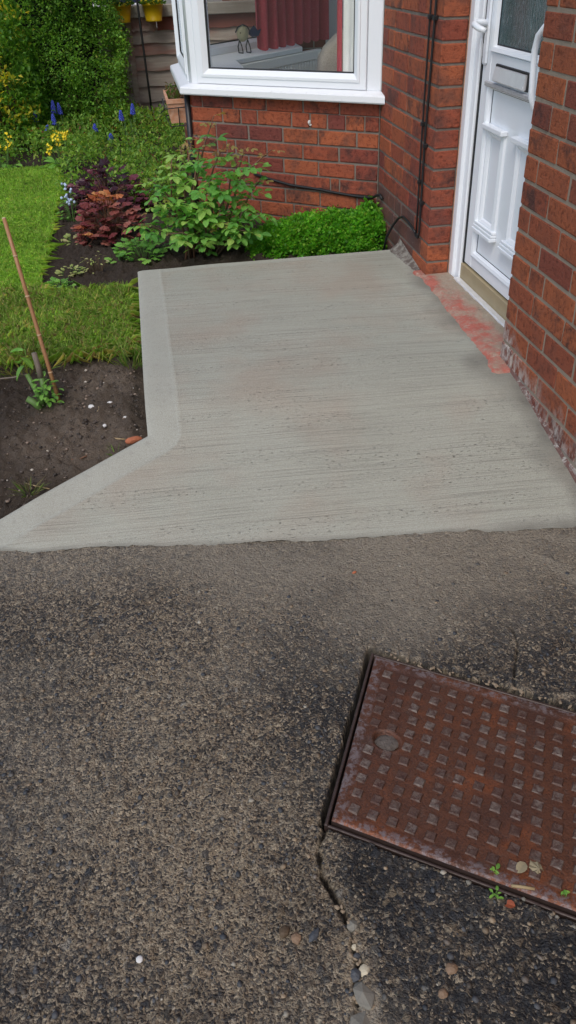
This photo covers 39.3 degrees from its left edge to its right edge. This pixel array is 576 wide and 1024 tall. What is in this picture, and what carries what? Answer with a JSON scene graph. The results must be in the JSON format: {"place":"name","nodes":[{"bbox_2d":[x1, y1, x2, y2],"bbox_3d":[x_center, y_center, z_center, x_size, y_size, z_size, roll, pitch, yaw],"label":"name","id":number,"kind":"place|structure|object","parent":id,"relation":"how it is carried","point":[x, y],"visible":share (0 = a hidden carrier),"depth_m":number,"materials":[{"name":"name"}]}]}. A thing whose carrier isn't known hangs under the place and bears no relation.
{"place":"outdoors","nodes":[
{"label":"outdoors","id":0,"kind":"place"},
{"bbox_2d":[0,188,387,518],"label":"garden soil","id":1,"kind":"structure","parent":0,"point":[124,269],"depth_m":2.83,"materials":[{"name":"brown soil"}]},
{"bbox_2d":[7,476,50,497],"bbox_3d":[-0.771,-0.074,2.395,0.130,0.055,0.115,8,36,13],"label":"grass tuft","id":2,"kind":"object","parent":1,"relation":"on","point":[22,490],"visible":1,"depth_m":2.42,"materials":[{"name":"green plant"}]},
{"bbox_2d":[2,217,60,403],"bbox_3d":[-0.853,-0.648,2.711,0.016,0.640,0.166,-25,41,-29],"label":"bamboo cane","id":3,"kind":"object","parent":1,"relation":"on","point":[32,313],"visible":0.98,"depth_m":2.69,"materials":[{"name":"beige"}]},
{"bbox_2d":[0,347,63,409],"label":"pruned shrub","id":4,"kind":"object","parent":1,"relation":"on","point":[39,402],"visible":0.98,"depth_m":2.77,"materials":[{"name":"green plant"}]},
{"bbox_2d":[0,327,71,379],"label":"grass tuft","id":5,"kind":"object","parent":1,"relation":"on","point":[25,371],"visible":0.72,"depth_m":3.02,"materials":[{"name":"green plant"}]},
{"bbox_2d":[47,276,75,287],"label":"leafy clump","id":6,"kind":"object","parent":1,"relation":"on","point":[54,279],"visible":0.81,"depth_m":3.73,"materials":[{"name":"green plant"}]},
{"bbox_2d":[56,183,81,221],"bbox_3d":[-1.249,-1.762,4.594,0.155,0.234,0.185,-7,35,-7],"label":"forget me not","id":7,"kind":"object","parent":1,"relation":"on","point":[69,204],"visible":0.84,"depth_m":4.59,"materials":[{"name":"green plant"}]},
{"bbox_2d":[61,233,77,244],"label":"leafy clump","id":8,"kind":"object","parent":1,"relation":"on","point":[68,236],"visible":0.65,"depth_m":4.32,"materials":[{"name":"green plant"}]},
{"bbox_2d":[55,264,83,276],"bbox_3d":[-1.048,-1.151,3.872,0.152,0.063,0.140,-7,35,-7],"label":"leafy clump","id":9,"kind":"object","parent":1,"relation":"on","point":[63,269],"visible":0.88,"depth_m":3.86,"materials":[{"name":"green plant"}]},
{"bbox_2d":[0,360,142,508],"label":"soil crumbs","id":10,"kind":"object","parent":1,"relation":"on","point":[85,420],"visible":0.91,"depth_m":2.71,"materials":[{"name":"brown soil"}]},
{"bbox_2d":[80,251,109,274],"bbox_3d":[-0.928,-1.184,3.855,0.131,0.128,0.127,-25,41,-29],"label":"wilted plant","id":11,"kind":"object","parent":1,"relation":"on","point":[96,264],"visible":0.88,"depth_m":3.86,"materials":[{"name":"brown plant"}]},
{"bbox_2d":[0,119,191,197],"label":"flower bed","id":12,"kind":"object","parent":1,"relation":"on","point":[35,161],"depth_m":6.13,"materials":[{"name":"green plant"}]},
{"bbox_2d":[0,132,21,169],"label":"cowslip","id":13,"kind":"object","parent":12,"relation":"on","point":[6,164],"visible":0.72,"depth_m":5.75,"materials":[{"name":"yellow plant"}]},
{"bbox_2d":[0,0,57,147],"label":"golden shrub","id":14,"kind":"object","parent":12,"relation":"on","point":[27,65],"visible":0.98,"depth_m":6.09,"materials":[{"name":"green plant"}]},
{"bbox_2d":[33,112,43,149],"bbox_3d":[-1.974,-2.997,6.342,0.174,0.279,0.148,16,39,24],"label":"grape hyacinth","id":15,"kind":"object","parent":12,"relation":"on","point":[37,126],"visible":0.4,"depth_m":6.31,"materials":[{"name":"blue plant"}]},
{"bbox_2d":[48,100,56,131],"bbox_3d":[-1.877,-3.053,6.360,0.133,0.345,0.120,-7,35,-7],"label":"grape hyacinth","id":16,"kind":"object","parent":12,"relation":"on","point":[53,107],"visible":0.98,"depth_m":6.32,"materials":[{"name":"blue plant"}]},
{"bbox_2d":[51,114,59,149],"bbox_3d":[-1.820,-2.979,6.317,0.135,0.269,0.146,-18,38,-22],"label":"grape hyacinth","id":17,"kind":"object","parent":12,"relation":"on","point":[53,118],"visible":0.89,"depth_m":6.26,"materials":[{"name":"blue plant"}]},
{"bbox_2d":[40,130,81,170],"bbox_3d":[-1.621,-2.549,5.686,0.340,0.272,0.287,12,37,19],"label":"cowslip","id":18,"kind":"object","parent":12,"relation":"on","point":[51,160],"visible":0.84,"depth_m":5.69,"materials":[{"name":"yellow plant"}]},
{"bbox_2d":[57,102,69,132],"bbox_3d":[-1.788,-3.101,6.446,0.107,0.320,0.184,2,35,6],"label":"grape hyacinth","id":19,"kind":"object","parent":12,"relation":"on","point":[60,110],"visible":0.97,"depth_m":6.39,"materials":[{"name":"blue plant"}]},
{"bbox_2d":[0,0,137,140],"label":"hedge","id":20,"kind":"object","parent":12,"relation":"on","point":[64,35],"visible":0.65,"depth_m":6.43,"materials":[{"name":"green plant"}]},
{"bbox_2d":[0,98,190,208],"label":"ground cover","id":21,"kind":"object","parent":12,"relation":"on","point":[83,139],"visible":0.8,"depth_m":5.83,"materials":[{"name":"green plant"}]},
{"bbox_2d":[91,124,102,155],"bbox_3d":[-1.443,-2.823,6.109,0.188,0.230,0.057,11,37,18],"label":"grape hyacinth","id":22,"kind":"object","parent":12,"relation":"on","point":[95,126],"visible":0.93,"depth_m":6.06,"materials":[{"name":"blue plant"}]},
{"bbox_2d":[105,133,113,160],"bbox_3d":[-1.282,-2.657,5.891,0.111,0.200,0.167,20,41,28],"label":"grape hyacinth","id":23,"kind":"object","parent":12,"relation":"on","point":[110,134],"visible":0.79,"depth_m":5.90,"materials":[{"name":"blue plant"}]},
{"bbox_2d":[111,110,131,142],"bbox_3d":[-1.270,-2.955,6.237,0.118,0.289,0.162,28,45,36],"label":"grape hyacinth","id":24,"kind":"object","parent":12,"relation":"on","point":[121,117],"visible":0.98,"depth_m":6.18,"materials":[{"name":"blue plant"}]},
{"bbox_2d":[129,103,136,146],"bbox_3d":[-1.185,-3.006,6.274,0.111,0.325,0.185,-7,35,-7],"label":"grape hyacinth","id":25,"kind":"object","parent":12,"relation":"on","point":[132,110],"visible":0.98,"depth_m":6.23,"materials":[{"name":"blue plant"}]},
{"bbox_2d":[136,0,152,114],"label":"garden pole","id":26,"kind":"object","parent":12,"relation":"on","point":[143,48],"visible":0.78,"depth_m":6.70,"materials":[{"name":"black metal"}]},
{"bbox_2d":[95,0,255,119],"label":"fence","id":27,"kind":"object","parent":12,"relation":"on","point":[226,19],"visible":0.27,"depth_m":7.19,"materials":[{"name":"beige wood"}]},
{"bbox_2d":[109,0,134,22],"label":"hanging pot","id":28,"kind":"object","parent":27,"relation":"hanging from","point":[125,7],"visible":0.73,"depth_m":6.82,"materials":[{"name":"yellow plastic"}]},
{"bbox_2d":[138,0,165,21],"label":"hanging pot","id":29,"kind":"object","parent":27,"relation":"hanging from","point":[152,9],"visible":1,"depth_m":6.86,"materials":[{"name":"yellow plastic"}]},
{"bbox_2d":[58,158,157,218],"bbox_3d":[-1.071,-1.911,4.746,0.593,0.294,0.495,-7,35,-7],"label":"heuchera","id":30,"kind":"object","parent":1,"relation":"on","point":[115,188],"visible":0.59,"depth_m":4.70,"materials":[{"name":"purple plant"}]},
{"bbox_2d":[71,189,148,246],"bbox_3d":[-0.953,-1.567,4.266,0.418,0.275,0.370,-7,35,-7],"label":"heuchera","id":31,"kind":"object","parent":1,"relation":"on","point":[108,227],"visible":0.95,"depth_m":4.23,"materials":[{"name":"red plant"}]},
{"bbox_2d":[104,250,133,263],"bbox_3d":[-0.838,-1.257,4.003,0.152,0.073,0.143,-7,35,-7],"label":"leafy clump","id":32,"kind":"object","parent":1,"relation":"on","point":[120,254],"visible":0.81,"depth_m":3.98,"materials":[{"name":"green plant"}]},
{"bbox_2d":[112,344,142,368],"bbox_3d":[-0.581,-0.587,3.022,0.183,0.093,0.182,-7,35,-7],"label":"grass tuft","id":33,"kind":"object","parent":1,"relation":"on","point":[121,360],"visible":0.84,"depth_m":3.02,"materials":[{"name":"green plant"}]},
{"bbox_2d":[125,436,141,443],"bbox_3d":[-0.492,-0.229,2.567,0.056,0.024,0.025,-21,39,-25],"label":"brick chip","id":34,"kind":"object","parent":1,"relation":"on","point":[133,440],"visible":0.93,"depth_m":2.56,"materials":[{"name":"orange brick"}]},
{"bbox_2d":[112,234,169,264],"bbox_3d":[-0.727,-1.320,4.041,0.268,0.116,0.301,-28,43,-32],"label":"leafy clump","id":35,"kind":"object","parent":1,"relation":"on","point":[149,245],"visible":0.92,"depth_m":4.03,"materials":[{"name":"green plant"}]},
{"bbox_2d":[123,112,284,259],"bbox_3d":[-0.410,-1.539,3.861,0.808,0.658,0.512,-7,35,-7],"label":"rose bush","id":36,"kind":"object","parent":1,"relation":"on","point":[203,220],"visible":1,"depth_m":3.88,"materials":[{"name":"green plant"}]},
{"bbox_2d":[241,195,387,260],"bbox_3d":[0.127,-1.421,4.042,0.716,0.251,0.524,-7,35,-7],"label":"green mound plant","id":37,"kind":"object","parent":1,"relation":"on","point":[307,233],"visible":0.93,"depth_m":4.01,"materials":[{"name":"green plant"}]},
{"bbox_2d":[241,49,320,69],"bbox_3d":[-0.063,-2.744,5.482,0.058,0.617,1.060,20,41,28],"label":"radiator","id":38,"kind":"object","parent":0,"point":[305,60],"visible":0.27,"depth_m":5.42,"materials":[{"name":"white metal"}]},
{"bbox_2d":[0,527,575,1023],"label":"driveway","id":39,"kind":"structure","parent":0,"point":[318,583],"depth_m":1.62,"materials":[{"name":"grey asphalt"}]},
{"bbox_2d":[136,955,142,962],"bbox_3d":[-0.245,0.736,1.326,0.012,0.004,0.012,-7,35,-7],"label":"white dot","id":40,"kind":"object","parent":39,"relation":"on","point":[139,958],"visible":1,"depth_m":1.32,"materials":[{"name":"stone"}]},
{"bbox_2d":[279,925,289,937],"bbox_3d":[-0.005,0.709,1.360,0.020,0.015,0.021,-7,35,-7],"label":"stone","id":41,"kind":"object","parent":39,"relation":"on","point":[284,931],"visible":1,"depth_m":1.35,"materials":[{"name":"brown stone"}]},
{"bbox_2d":[291,932,300,944],"bbox_3d":[0.014,0.715,1.351,0.018,0.014,0.020,21,41,29],"label":"stone","id":42,"kind":"object","parent":39,"relation":"on","point":[296,938],"visible":1,"depth_m":1.35,"materials":[{"name":"beige stone"}]},
{"bbox_2d":[309,928,318,942],"bbox_3d":[0.044,0.711,1.354,0.022,0.012,0.020,-7,35,-7],"label":"stone","id":43,"kind":"object","parent":39,"relation":"on","point":[313,935],"visible":1,"depth_m":1.35,"materials":[{"name":"stone"}]},
{"bbox_2d":[346,920,356,932],"bbox_3d":[0.111,0.703,1.368,0.024,0.015,0.020,-7,35,-7],"label":"stone","id":44,"kind":"object","parent":39,"relation":"on","point":[351,926],"visible":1,"depth_m":1.36,"materials":[{"name":"white stone"}]},
{"bbox_2d":[334,904,375,1012],"bbox_3d":[0.114,0.753,1.295,0.050,0.012,0.256,-4,35,-2],"label":"rubble","id":45,"kind":"object","parent":39,"relation":"on","point":[337,907],"visible":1,"depth_m":1.33,"materials":[{"name":"beige stone"}]},
{"bbox_2d":[350,968,360,982],"bbox_3d":[0.109,0.750,1.302,0.023,0.018,0.021,-7,35,-7],"label":"stone","id":46,"kind":"object","parent":39,"relation":"on","point":[355,976],"visible":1,"depth_m":1.30,"materials":[{"name":"stone"}]},
{"bbox_2d":[353,952,359,959],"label":"stone","id":47,"kind":"object","parent":39,"relation":"on","point":[356,955],"visible":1,"depth_m":1.32,"materials":[{"name":"stone"}]},
{"bbox_2d":[350,1010,369,1023],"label":"stone","id":48,"kind":"object","parent":39,"relation":"on","point":[360,1018],"visible":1,"depth_m":1.24,"materials":[{"name":"grey stone"}]},
{"bbox_2d":[353,982,374,1009],"bbox_3d":[0.121,0.764,1.274,0.032,0.018,0.047,-7,35,-7],"label":"stone","id":49,"kind":"object","parent":39,"relation":"on","point":[364,994],"visible":1,"depth_m":1.27,"materials":[{"name":"grey stone"}]},
{"bbox_2d":[359,964,368,976],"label":"stone","id":50,"kind":"object","parent":39,"relation":"on","point":[364,969],"visible":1,"depth_m":1.30,"materials":[{"name":"beige stone"}]},
{"bbox_2d":[438,988,447,998],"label":"stone","id":51,"kind":"object","parent":39,"relation":"on","point":[442,993],"visible":1,"depth_m":1.27,"materials":[{"name":"brown stone"}]},
{"bbox_2d":[324,653,575,922],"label":"manhole cover","id":52,"kind":"object","parent":39,"relation":"on","point":[478,780],"visible":1,"depth_m":1.59,"materials":[{"name":"metal"}]},
{"bbox_2d":[490,863,499,874],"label":"weed","id":53,"kind":"object","parent":52,"relation":"on","point":[497,867],"visible":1,"depth_m":1.43,"materials":[{"name":"green plant"}]},
{"bbox_2d":[516,861,526,872],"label":"fallen leaf","id":54,"kind":"object","parent":52,"relation":"on","point":[521,866],"visible":1,"depth_m":1.43,"materials":[{"name":"beige plant"}]},
{"bbox_2d":[511,884,534,890],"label":"twig","id":55,"kind":"object","parent":52,"relation":"on","point":[522,887],"visible":1,"depth_m":1.40,"materials":[{"name":"wood"}]},
{"bbox_2d":[529,860,543,873],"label":"fallen leaf","id":56,"kind":"object","parent":52,"relation":"on","point":[536,867],"visible":1,"depth_m":1.43,"materials":[{"name":"beige plant"}]},
{"bbox_2d":[561,890,569,896],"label":"weed","id":57,"kind":"object","parent":52,"relation":"on","point":[565,892],"visible":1,"depth_m":1.39,"materials":[{"name":"green plant"}]},
{"bbox_2d":[445,963,457,974],"bbox_3d":[0.264,0.736,1.299,0.022,0.012,0.018,-7,35,-7],"label":"stone","id":58,"kind":"object","parent":39,"relation":"on","point":[451,968],"visible":1,"depth_m":1.29,"materials":[{"name":"beige stone"}]},
{"bbox_2d":[385,651,571,708],"bbox_3d":[0.481,0.389,1.794,0.564,0.006,0.031,13,38,20],"label":"broken mortar","id":59,"kind":"object","parent":39,"relation":"on","point":[494,684],"visible":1,"depth_m":1.80,"materials":[{"name":"grey concrete"}]},
{"bbox_2d":[489,886,503,898],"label":"weed","id":60,"kind":"object","parent":39,"relation":"on","point":[495,894],"visible":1,"depth_m":1.39,"materials":[{"name":"green plant"}]},
{"bbox_2d":[504,900,514,907],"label":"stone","id":61,"kind":"object","parent":39,"relation":"on","point":[510,904],"visible":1,"depth_m":1.38,"materials":[{"name":"orange stone"}]},
{"bbox_2d":[448,879,575,928],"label":"grit","id":62,"kind":"object","parent":39,"relation":"on","point":[468,882],"visible":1,"depth_m":1.39,"materials":[{"name":"grey stone"}]},
{"bbox_2d":[0,250,575,552],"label":"concrete path","id":63,"kind":"structure","parent":0,"point":[370,394],"depth_m":2.55,"materials":[{"name":"grey concrete"}]},
{"bbox_2d":[316,28,342,70],"bbox_3d":[0.424,-2.524,4.941,0.720,0.849,0.648,-7,35,-7],"label":"armchair","id":64,"kind":"object","parent":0,"point":[327,59],"visible":0.09,"depth_m":4.52,"materials":[{"name":"beige fabric"}]},
{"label":"lawn","id":65,"kind":"structure","parent":0,"visible":0},
{"bbox_2d":[0,163,141,373],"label":"grass","id":66,"kind":"structure","parent":65,"relation":"on","point":[92,321],"depth_m":3.51,"materials":[{"name":"green plant"}]},
{"label":"ground","id":67,"kind":"structure","parent":0,"visible":0},
{"bbox_2d":[93,0,221,25],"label":"neighbour house","id":68,"kind":"structure","parent":67,"relation":"on","point":[168,1],"depth_m":9.63,"materials":[{"name":"brick"}]},
{"bbox_2d":[93,0,148,6],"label":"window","id":69,"kind":"structure","parent":68,"relation":"in","point":[120,0],"depth_m":9.55,"materials":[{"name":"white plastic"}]},
{"bbox_2d":[170,0,575,482],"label":"brick house","id":70,"kind":"structure","parent":67,"relation":"on","point":[488,256],"depth_m":3.22,"materials":[{"name":"brick"},{"name":"glass"},{"name":"concrete"}]},
{"bbox_2d":[160,82,185,126],"bbox_3d":[-0.657,-2.335,4.597,0.166,0.194,0.413,-7,35,-7],"label":"terracotta trough","id":71,"kind":"object","parent":70,"relation":"attached to","point":[174,99],"visible":0.82,"depth_m":4.48,"materials":[{"name":"ceramic"}]},
{"bbox_2d":[171,0,188,80],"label":"window","id":72,"kind":"structure","parent":70,"relation":"in","point":[177,9],"depth_m":4.70,"materials":[{"name":"white plastic"}]},
{"bbox_2d":[184,95,198,209],"bbox_3d":[-0.532,-1.962,4.509,0.032,0.683,0.032,-7,35,-7],"label":"downpipe","id":73,"kind":"object","parent":70,"relation":"attached to","point":[188,115],"visible":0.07,"depth_m":4.39,"materials":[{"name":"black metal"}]},
{"bbox_2d":[210,36,256,55],"bbox_3d":[-0.331,-3.784,4.989,0.901,1.638,0.941,-7,35,-7],"label":"window","id":74,"kind":"structure","parent":70,"relation":"in","point":[225,47],"depth_m":5.32,"materials":[{"name":"white plastic"}]},
{"bbox_2d":[235,24,260,53],"bbox_3d":[-0.256,-3.051,5.191,0.164,0.167,0.086,2,35,6],"label":"ornament","id":75,"kind":"object","parent":70,"relation":"on","point":[242,32],"visible":1,"depth_m":5.17,"materials":[{"name":"beige ceramic"}]},
{"bbox_2d":[185,0,384,90],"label":"window","id":76,"kind":"structure","parent":70,"relation":"in","point":[366,74],"depth_m":3.95,"materials":[{"name":"white plastic"}]},
{"bbox_2d":[255,0,328,50],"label":"curtain","id":77,"kind":"object","parent":70,"relation":"hanging from","point":[282,23],"visible":1,"depth_m":5.44,"materials":[{"name":"red fabric"}]},
{"bbox_2d":[254,174,382,199],"bbox_3d":[0.168,-1.699,4.208,0.794,0.077,0.095,20,41,28],"label":"cable","id":78,"kind":"object","parent":70,"relation":"attached to","point":[327,191],"visible":0.94,"depth_m":4.21,"materials":[{"name":"black plastic"}]},
{"bbox_2d":[337,0,353,71],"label":"curtain","id":79,"kind":"object","parent":70,"relation":"hanging from","point":[348,28],"visible":0.31,"depth_m":3.89,"materials":[{"name":"white fabric"}]},
{"bbox_2d":[383,215,414,249],"bbox_3d":[0.521,-1.255,3.727,0.037,0.225,0.350,-12,36,-13],"label":"cable","id":80,"kind":"object","parent":70,"relation":"attached to","point":[395,222],"visible":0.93,"depth_m":3.75,"materials":[{"name":"black plastic"}]},
{"bbox_2d":[414,0,437,238],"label":"cable","id":81,"kind":"object","parent":70,"relation":"attached to","point":[425,145],"visible":1,"depth_m":3.23,"materials":[{"name":"black plastic"}]},
{"bbox_2d":[465,0,547,299],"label":"door","id":82,"kind":"structure","parent":70,"relation":"in","point":[510,28],"depth_m":2.90,"materials":[{"name":"white plastic"}]},
{"bbox_2d":[528,24,543,111],"bbox_3d":[0.786,-1.350,2.458,0.069,0.293,0.099,-7,35,-7],"label":"grab rail","id":83,"kind":"object","parent":70,"relation":"attached to","point":[533,64],"visible":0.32,"depth_m":2.48,"materials":[{"name":"white plastic"}]}
]}

